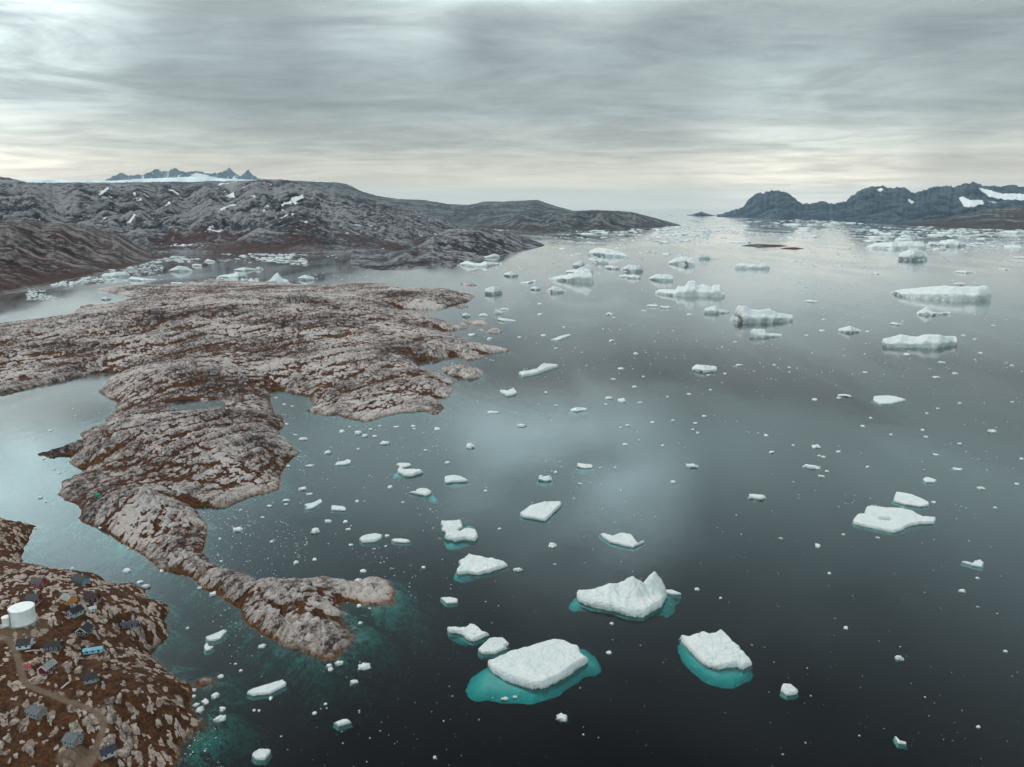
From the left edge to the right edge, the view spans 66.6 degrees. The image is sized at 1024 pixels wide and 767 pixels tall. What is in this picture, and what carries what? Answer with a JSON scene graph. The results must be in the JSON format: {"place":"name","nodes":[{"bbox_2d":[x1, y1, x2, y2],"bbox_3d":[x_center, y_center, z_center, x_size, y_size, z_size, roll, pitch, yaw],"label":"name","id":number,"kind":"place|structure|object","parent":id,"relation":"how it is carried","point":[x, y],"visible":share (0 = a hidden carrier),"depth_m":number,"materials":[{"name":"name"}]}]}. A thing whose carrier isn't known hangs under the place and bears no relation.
{"place":"outdoors","nodes":[
{"label":"outdoors","id":0,"kind":"place"},
{"bbox_2d":[0,220,176,293],"bbox_3d":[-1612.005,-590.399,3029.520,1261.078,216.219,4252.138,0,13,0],"label":"hills","id":1,"kind":"structure","parent":0,"point":[34,254],"depth_m":2427.59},
{"bbox_2d":[19,177,248,182],"bbox_3d":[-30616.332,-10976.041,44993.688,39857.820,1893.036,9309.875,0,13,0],"label":"ice cap","id":2,"kind":"structure","parent":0,"point":[189,179],"depth_m":44634.75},
{"bbox_2d":[105,168,265,180],"bbox_3d":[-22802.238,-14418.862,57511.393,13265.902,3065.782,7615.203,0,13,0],"label":"mountain","id":3,"kind":"structure","parent":0,"point":[228,173],"depth_m":55882.23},
{"bbox_2d":[0,177,461,253],"bbox_3d":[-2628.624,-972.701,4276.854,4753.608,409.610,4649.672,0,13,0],"label":"hills","id":4,"kind":"structure","parent":0,"point":[274,216],"depth_m":3831.75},
{"bbox_2d":[0,280,529,766],"bbox_3d":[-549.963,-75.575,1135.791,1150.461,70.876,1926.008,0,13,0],"label":"terrain","id":5,"kind":"structure","parent":0,"point":[180,386],"depth_m":512.00,"materials":[{"name":"stone"}]},
{"bbox_2d":[0,615,9,627],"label":"storage tank","id":6,"kind":"object","parent":5,"relation":"on","point":[5,621],"visible":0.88,"depth_m":318.46,"materials":[{"name":"metal"}]},
{"bbox_2d":[7,601,38,627],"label":"storage tank","id":7,"kind":"object","parent":5,"relation":"on","point":[21,614],"visible":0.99,"depth_m":319.10,"materials":[{"name":"metal"}]},
{"bbox_2d":[14,636,33,649],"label":"house","id":8,"kind":"structure","parent":5,"relation":"on","point":[24,644],"depth_m":304.63,"materials":[{"name":"paint"}]},
{"bbox_2d":[24,592,43,605],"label":"house","id":9,"kind":"structure","parent":5,"relation":"on","point":[36,598],"depth_m":334.28,"materials":[{"name":"paint"}]},
{"bbox_2d":[24,704,48,719],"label":"house","id":10,"kind":"structure","parent":5,"relation":"on","point":[36,711],"depth_m":271.25,"materials":[{"name":"paint"}]},
{"bbox_2d":[29,575,46,587],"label":"house","id":11,"kind":"structure","parent":5,"relation":"on","point":[39,582],"depth_m":354.20,"materials":[{"name":"paint"}]},
{"bbox_2d":[37,658,57,674],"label":"house","id":12,"kind":"structure","parent":5,"relation":"on","point":[47,667],"depth_m":292.02,"materials":[{"name":"paint"}]},
{"bbox_2d":[42,638,63,650],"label":"house","id":13,"kind":"structure","parent":5,"relation":"on","point":[55,645],"depth_m":306.11,"materials":[{"name":"paint"}]},
{"bbox_2d":[59,592,77,604],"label":"house","id":14,"kind":"structure","parent":5,"relation":"on","point":[69,598],"depth_m":338.32,"materials":[{"name":"paint"}]},
{"bbox_2d":[61,731,83,747],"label":"house","id":15,"kind":"structure","parent":5,"relation":"on","point":[73,739],"depth_m":263.49,"materials":[{"name":"paint"}]},
{"bbox_2d":[66,604,83,618],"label":"house","id":16,"kind":"structure","parent":5,"relation":"on","point":[75,611],"depth_m":332.70,"materials":[{"name":"paint"}]},
{"bbox_2d":[70,573,89,585],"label":"house","id":17,"kind":"structure","parent":5,"relation":"on","point":[80,579],"depth_m":366.18,"materials":[{"name":"paint"}]},
{"bbox_2d":[75,621,93,635],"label":"house","id":18,"kind":"structure","parent":5,"relation":"on","point":[85,629],"depth_m":321.60,"materials":[{"name":"paint"}]},
{"bbox_2d":[83,669,97,684],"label":"house","id":19,"kind":"structure","parent":5,"relation":"on","point":[90,678],"depth_m":287.94,"materials":[{"name":"paint"}]},
{"bbox_2d":[83,590,100,602],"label":"house","id":20,"kind":"structure","parent":5,"relation":"on","point":[93,597],"depth_m":348.14,"materials":[{"name":"paint"}]},
{"bbox_2d":[82,646,102,654],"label":"shed","id":21,"kind":"structure","parent":5,"relation":"on","point":[92,650],"depth_m":310.95,"materials":[{"name":"paint"}]},
{"bbox_2d":[98,742,116,759],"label":"house","id":22,"kind":"structure","parent":5,"relation":"on","point":[107,752],"depth_m":262.69,"materials":[{"name":"paint"}]},
{"bbox_2d":[120,620,138,628],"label":"shed","id":23,"kind":"structure","parent":5,"relation":"on","point":[129,624],"depth_m":342.27,"materials":[{"name":"paint"}]},
{"bbox_2d":[29,180,571,224],"bbox_3d":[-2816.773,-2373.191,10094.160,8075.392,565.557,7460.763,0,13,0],"label":"hills","id":24,"kind":"structure","parent":0,"point":[455,214],"depth_m":9770.32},
{"bbox_2d":[350,228,544,270],"bbox_3d":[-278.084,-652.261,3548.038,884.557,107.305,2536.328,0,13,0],"label":"hills","id":25,"kind":"structure","parent":0,"point":[457,245],"depth_m":3062.77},
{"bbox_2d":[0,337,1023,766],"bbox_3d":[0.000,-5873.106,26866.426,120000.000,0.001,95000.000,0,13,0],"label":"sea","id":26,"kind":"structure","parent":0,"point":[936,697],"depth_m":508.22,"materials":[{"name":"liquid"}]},
{"bbox_2d":[0,209,1023,372],"bbox_3d":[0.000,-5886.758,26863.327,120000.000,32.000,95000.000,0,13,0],"label":"sea","id":27,"kind":"structure","parent":0,"point":[574,308],"depth_m":1924.74,"materials":[{"name":"liquid"}]},
{"bbox_2d":[102,271,129,277],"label":"iceberg","id":28,"kind":"object","parent":27,"relation":"on","point":[116,274],"visible":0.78,"depth_m":2143.87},
{"bbox_2d":[129,276,155,280],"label":"iceberg","id":29,"kind":"object","parent":27,"relation":"on","point":[131,278],"visible":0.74,"depth_m":2048.16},
{"bbox_2d":[169,266,191,271],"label":"iceberg","id":30,"kind":"object","parent":27,"relation":"on","point":[180,269],"visible":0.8,"depth_m":2326.10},
{"bbox_2d":[196,706,204,714],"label":"ice chunk","id":31,"kind":"object","parent":27,"relation":"on","point":[200,710],"visible":1,"depth_m":300.71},
{"bbox_2d":[203,643,214,654],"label":"iceberg","id":32,"kind":"object","parent":27,"relation":"on","point":[208,649],"visible":1,"depth_m":342.75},
{"bbox_2d":[211,692,219,700],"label":"ice chunk","id":33,"kind":"object","parent":27,"relation":"on","point":[215,696],"visible":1,"depth_m":309.38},
{"bbox_2d":[205,630,227,645],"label":"iceberg","id":34,"kind":"object","parent":27,"relation":"on","point":[217,637],"visible":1,"depth_m":351.11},
{"bbox_2d":[213,715,226,725],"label":"ice chunk","id":35,"kind":"object","parent":27,"relation":"on","point":[219,720],"visible":1,"depth_m":294.93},
{"bbox_2d":[218,272,246,278],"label":"iceberg","id":36,"kind":"object","parent":27,"relation":"on","point":[236,275],"visible":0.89,"depth_m":2107.63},
{"bbox_2d":[232,527,243,533],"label":"ice chunk","id":37,"kind":"object","parent":27,"relation":"on","point":[237,530],"visible":1,"depth_m":467.78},
{"bbox_2d":[234,267,253,270],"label":"iceberg","id":38,"kind":"object","parent":27,"relation":"on","point":[244,269],"visible":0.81,"depth_m":2356.80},
{"bbox_2d":[251,749,271,765],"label":"iceberg","id":39,"kind":"object","parent":27,"relation":"on","point":[262,757],"visible":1,"depth_m":275.36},
{"bbox_2d":[247,680,286,700],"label":"iceberg","id":40,"kind":"object","parent":27,"relation":"on","point":[265,692],"visible":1,"depth_m":312.50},
{"bbox_2d":[266,273,290,283],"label":"iceberg","id":41,"kind":"object","parent":27,"relation":"on","point":[276,278],"visible":0.71,"depth_m":1951.56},
{"bbox_2d":[298,275,313,279],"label":"iceberg","id":42,"kind":"object","parent":27,"relation":"on","point":[305,277],"visible":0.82,"depth_m":2064.69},
{"bbox_2d":[304,499,322,511],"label":"iceberg","id":43,"kind":"object","parent":27,"relation":"on","point":[314,506],"visible":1,"depth_m":506.26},
{"bbox_2d":[310,527,319,536],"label":"ice chunk","id":44,"kind":"object","parent":27,"relation":"on","point":[315,531],"visible":1,"depth_m":465.87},
{"bbox_2d":[331,505,346,513],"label":"iceberg","id":45,"kind":"object","parent":27,"relation":"on","point":[338,509],"visible":1,"depth_m":499.66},
{"bbox_2d":[335,660,343,668],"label":"ice chunk","id":46,"kind":"object","parent":27,"relation":"on","point":[338,664],"visible":1,"depth_m":331.34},
{"bbox_2d":[333,719,352,731],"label":"iceberg","id":47,"kind":"object","parent":27,"relation":"on","point":[342,725],"visible":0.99,"depth_m":293.09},
{"bbox_2d":[334,459,351,467],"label":"iceberg","id":48,"kind":"object","parent":27,"relation":"on","point":[345,463],"visible":1,"depth_m":588.37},
{"bbox_2d":[357,662,371,672],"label":"ice chunk","id":49,"kind":"object","parent":27,"relation":"on","point":[365,667],"visible":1,"depth_m":328.39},
{"bbox_2d":[359,533,382,546],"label":"iceberg","id":50,"kind":"object","parent":27,"relation":"on","point":[373,539],"visible":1,"depth_m":453.97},
{"bbox_2d":[391,538,410,545],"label":"iceberg","id":51,"kind":"object","parent":27,"relation":"on","point":[401,542],"visible":1,"depth_m":452.21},
{"bbox_2d":[393,463,423,479],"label":"iceberg","id":52,"kind":"object","parent":27,"relation":"on","point":[405,471],"visible":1,"depth_m":567.74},
{"bbox_2d":[409,488,438,503],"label":"iceberg","id":53,"kind":"object","parent":27,"relation":"on","point":[424,493],"visible":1,"depth_m":526.96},
{"bbox_2d":[440,597,458,607],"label":"iceberg","id":54,"kind":"object","parent":27,"relation":"on","point":[449,602],"visible":1,"depth_m":383.47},
{"bbox_2d":[444,475,468,488],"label":"iceberg","id":55,"kind":"object","parent":27,"relation":"on","point":[453,481],"visible":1,"depth_m":551.37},
{"bbox_2d":[441,519,477,549],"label":"iceberg","id":56,"kind":"object","parent":27,"relation":"on","point":[456,535],"visible":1,"depth_m":456.44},
{"bbox_2d":[447,623,488,646],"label":"iceberg","id":57,"kind":"object","parent":27,"relation":"on","point":[471,635],"visible":1,"depth_m":353.53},
{"bbox_2d":[465,443,473,451],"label":"ice chunk","id":58,"kind":"object","parent":27,"relation":"on","point":[469,447],"visible":1,"depth_m":629.70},
{"bbox_2d":[454,553,507,582],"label":"iceberg","id":59,"kind":"object","parent":27,"relation":"on","point":[471,567],"visible":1,"depth_m":417.19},
{"bbox_2d":[460,261,501,266],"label":"iceberg","id":60,"kind":"object","parent":27,"relation":"on","point":[482,264],"visible":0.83,"depth_m":2549.13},
{"bbox_2d":[477,637,509,660],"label":"iceberg","id":61,"kind":"object","parent":27,"relation":"on","point":[492,648],"visible":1,"depth_m":341.76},
{"bbox_2d":[485,286,502,294],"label":"iceberg","id":62,"kind":"object","parent":27,"relation":"on","point":[493,290],"visible":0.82,"depth_m":1727.77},
{"bbox_2d":[500,388,516,397],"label":"iceberg","id":63,"kind":"object","parent":27,"relation":"on","point":[510,393],"visible":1,"depth_m":807.80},
{"bbox_2d":[504,271,517,276],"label":"iceberg","id":64,"kind":"object","parent":27,"relation":"on","point":[510,274],"visible":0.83,"depth_m":2165.43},
{"bbox_2d":[513,568,522,574],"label":"ice chunk","id":65,"kind":"object","parent":27,"relation":"on","point":[517,571],"visible":1,"depth_m":416.56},
{"bbox_2d":[13,213,1023,766],"bbox_3d":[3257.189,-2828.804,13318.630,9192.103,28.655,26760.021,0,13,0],"label":"brash ice","id":66,"kind":"structure","parent":27,"relation":"on","point":[273,259],"depth_m":2815.79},
{"bbox_2d":[466,639,600,703],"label":"iceberg","id":67,"kind":"object","parent":27,"relation":"on","point":[543,671],"visible":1,"depth_m":322.91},
{"bbox_2d":[519,363,558,378],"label":"iceberg","id":68,"kind":"object","parent":27,"relation":"on","point":[542,369],"visible":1,"depth_m":912.38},
{"bbox_2d":[520,501,561,524],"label":"iceberg","id":69,"kind":"object","parent":27,"relation":"on","point":[543,513],"visible":1,"depth_m":491.52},
{"bbox_2d":[536,475,554,487],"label":"iceberg","id":70,"kind":"object","parent":27,"relation":"on","point":[545,481],"visible":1,"depth_m":553.70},
{"bbox_2d":[546,286,565,292],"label":"iceberg","id":71,"kind":"object","parent":27,"relation":"on","point":[553,289],"visible":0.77,"depth_m":1759.45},
{"bbox_2d":[550,334,570,341],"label":"iceberg","id":72,"kind":"object","parent":27,"relation":"on","point":[558,338],"visible":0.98,"depth_m":1144.78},
{"bbox_2d":[556,713,567,722],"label":"ice chunk","id":73,"kind":"object","parent":27,"relation":"on","point":[561,718],"visible":1,"depth_m":295.94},
{"bbox_2d":[548,268,592,282],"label":"iceberg","id":74,"kind":"object","parent":27,"relation":"on","point":[584,275],"visible":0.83,"depth_m":2011.20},
{"bbox_2d":[568,407,587,415],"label":"iceberg","id":75,"kind":"object","parent":27,"relation":"on","point":[578,411],"visible":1,"depth_m":742.71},
{"bbox_2d":[573,260,584,267],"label":"iceberg","id":76,"kind":"object","parent":27,"relation":"on","point":[579,263],"visible":0.79,"depth_m":2494.24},
{"bbox_2d":[566,264,592,273],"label":"iceberg","id":77,"kind":"object","parent":27,"relation":"on","point":[588,266],"visible":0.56,"depth_m":2254.88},
{"bbox_2d":[575,463,594,474],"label":"iceberg","id":78,"kind":"object","parent":27,"relation":"on","point":[582,468],"visible":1,"depth_m":580.75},
{"bbox_2d":[591,258,607,263],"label":"iceberg","id":79,"kind":"object","parent":27,"relation":"on","point":[602,261],"visible":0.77,"depth_m":2663.01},
{"bbox_2d":[589,247,627,256],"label":"iceberg","id":80,"kind":"object","parent":27,"relation":"on","point":[601,252],"visible":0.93,"depth_m":3019.23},
{"bbox_2d":[599,533,645,550],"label":"iceberg","id":81,"kind":"object","parent":27,"relation":"on","point":[624,541],"visible":1,"depth_m":451.23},
{"bbox_2d":[569,571,680,620],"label":"iceberg","id":82,"kind":"object","parent":27,"relation":"on","point":[632,598],"visible":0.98,"depth_m":381.34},
{"bbox_2d":[619,274,640,278],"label":"iceberg","id":83,"kind":"object","parent":27,"relation":"on","point":[632,276],"visible":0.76,"depth_m":2108.70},
{"bbox_2d":[621,265,642,271],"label":"iceberg","id":84,"kind":"object","parent":27,"relation":"on","point":[633,268],"visible":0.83,"depth_m":2316.03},
{"bbox_2d":[649,274,672,280],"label":"iceberg","id":85,"kind":"object","parent":27,"relation":"on","point":[661,277],"visible":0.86,"depth_m":2036.12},
{"bbox_2d":[666,589,681,597],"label":"iceberg","id":86,"kind":"object","parent":27,"relation":"on","point":[672,593],"visible":0.88,"depth_m":391.50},
{"bbox_2d":[669,256,694,265],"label":"iceberg","id":87,"kind":"object","parent":27,"relation":"on","point":[686,260],"visible":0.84,"depth_m":2605.30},
{"bbox_2d":[655,281,724,296],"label":"iceberg","id":88,"kind":"object","parent":27,"relation":"on","point":[691,288],"visible":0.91,"depth_m":1693.21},
{"bbox_2d":[685,463,699,470],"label":"ice chunk","id":89,"kind":"object","parent":27,"relation":"on","point":[692,467],"visible":1,"depth_m":582.30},
{"bbox_2d":[690,364,717,375],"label":"iceberg","id":90,"kind":"object","parent":27,"relation":"on","point":[701,370],"visible":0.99,"depth_m":919.43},
{"bbox_2d":[697,253,718,258],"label":"iceberg","id":91,"kind":"object","parent":27,"relation":"on","point":[704,256],"visible":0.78,"depth_m":2893.77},
{"bbox_2d":[678,629,752,688],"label":"iceberg","id":92,"kind":"object","parent":27,"relation":"on","point":[720,658],"visible":1,"depth_m":332.67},
{"bbox_2d":[704,306,729,313],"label":"iceberg","id":93,"kind":"object","parent":27,"relation":"on","point":[713,310],"visible":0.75,"depth_m":1419.28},
{"bbox_2d":[735,263,769,268],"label":"iceberg","id":94,"kind":"object","parent":27,"relation":"on","point":[751,266],"visible":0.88,"depth_m":2434.44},
{"bbox_2d":[747,494,766,502],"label":"ice chunk","id":95,"kind":"object","parent":27,"relation":"on","point":[760,498],"visible":1,"depth_m":519.51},
{"bbox_2d":[730,305,792,322],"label":"iceberg","id":96,"kind":"object","parent":27,"relation":"on","point":[745,314],"visible":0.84,"depth_m":1309.99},
{"bbox_2d":[749,329,781,337],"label":"iceberg","id":97,"kind":"object","parent":27,"relation":"on","point":[761,333],"visible":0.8,"depth_m":1160.99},
{"bbox_2d":[780,683,798,700],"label":"iceberg","id":98,"kind":"object","parent":27,"relation":"on","point":[788,692],"visible":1,"depth_m":311.64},
{"bbox_2d":[802,464,820,471],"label":"ice chunk","id":99,"kind":"object","parent":27,"relation":"on","point":[807,467],"visible":1,"depth_m":580.28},
{"bbox_2d":[838,326,861,332],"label":"iceberg","id":100,"kind":"object","parent":27,"relation":"on","point":[848,329],"visible":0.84,"depth_m":1205.01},
{"bbox_2d":[870,395,905,406],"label":"iceberg","id":101,"kind":"object","parent":27,"relation":"on","point":[884,401],"visible":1,"depth_m":777.10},
{"bbox_2d":[852,505,935,535],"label":"iceberg","id":102,"kind":"object","parent":27,"relation":"on","point":[891,521],"visible":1,"depth_m":479.02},
{"bbox_2d":[866,241,925,248],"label":"iceberg","id":103,"kind":"object","parent":27,"relation":"on","point":[902,245],"visible":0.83,"depth_m":3590.40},
{"bbox_2d":[895,655,903,663],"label":"ice chunk","id":104,"kind":"object","parent":27,"relation":"on","point":[899,659],"visible":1,"depth_m":335.08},
{"bbox_2d":[893,736,906,748],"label":"iceberg","id":105,"kind":"object","parent":27,"relation":"on","point":[898,743],"visible":1,"depth_m":282.70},
{"bbox_2d":[892,492,928,509],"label":"iceberg","id":106,"kind":"object","parent":27,"relation":"on","point":[907,501],"visible":1,"depth_m":511.53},
{"bbox_2d":[897,250,927,260],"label":"iceberg","id":107,"kind":"object","parent":27,"relation":"on","point":[910,255],"visible":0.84,"depth_m":2831.16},
{"bbox_2d":[882,334,956,347],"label":"iceberg","id":108,"kind":"object","parent":27,"relation":"on","point":[921,341],"visible":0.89,"depth_m":1078.42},
{"bbox_2d":[922,477,936,485],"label":"iceberg","id":109,"kind":"object","parent":27,"relation":"on","point":[927,481],"visible":1,"depth_m":552.04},
{"bbox_2d":[916,307,949,315],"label":"iceberg","id":110,"kind":"object","parent":27,"relation":"on","point":[926,311],"visible":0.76,"depth_m":1399.80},
{"bbox_2d":[891,285,991,300],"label":"iceberg","id":111,"kind":"object","parent":27,"relation":"on","point":[963,293],"visible":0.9,"depth_m":1622.24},
{"bbox_2d":[938,239,969,246],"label":"iceberg","id":112,"kind":"object","parent":27,"relation":"on","point":[950,243],"visible":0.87,"depth_m":3763.11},
{"bbox_2d":[961,560,983,570],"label":"iceberg","id":113,"kind":"object","parent":27,"relation":"on","point":[977,565],"visible":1,"depth_m":423.25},
{"bbox_2d":[999,230,1023,233],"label":"iceberg","id":114,"kind":"object","parent":27,"relation":"on","point":[1013,232],"visible":0.89,"depth_m":5611.08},
{"bbox_2d":[0,0,1023,208],"label":"sky","id":115,"kind":"structure","parent":0,"point":[567,104],"materials":[{"name":"grey"}]},
{"bbox_2d":[456,210,680,231],"bbox_3d":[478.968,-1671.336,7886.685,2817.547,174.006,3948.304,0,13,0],"label":"hills","id":116,"kind":"structure","parent":0,"point":[584,220],"depth_m":6862.54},
{"bbox_2d":[687,212,715,215],"bbox_3d":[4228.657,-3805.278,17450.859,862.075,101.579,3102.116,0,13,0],"label":"mountain","id":117,"kind":"structure","parent":0,"point":[700,214],"depth_m":16450.36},
{"bbox_2d":[743,244,784,246],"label":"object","id":118,"kind":"structure","parent":0,"point":[759,245],"depth_m":3801.46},
{"bbox_2d":[717,182,1023,223],"bbox_3d":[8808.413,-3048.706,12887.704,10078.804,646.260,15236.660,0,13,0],"label":"mountain","id":119,"kind":"structure","parent":0,"point":[881,204],"depth_m":11648.70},
{"bbox_2d":[861,206,1023,228],"bbox_3d":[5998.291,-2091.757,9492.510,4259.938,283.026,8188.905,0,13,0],"label":"hills","id":120,"kind":"structure","parent":0,"point":[1006,218],"depth_m":7872.45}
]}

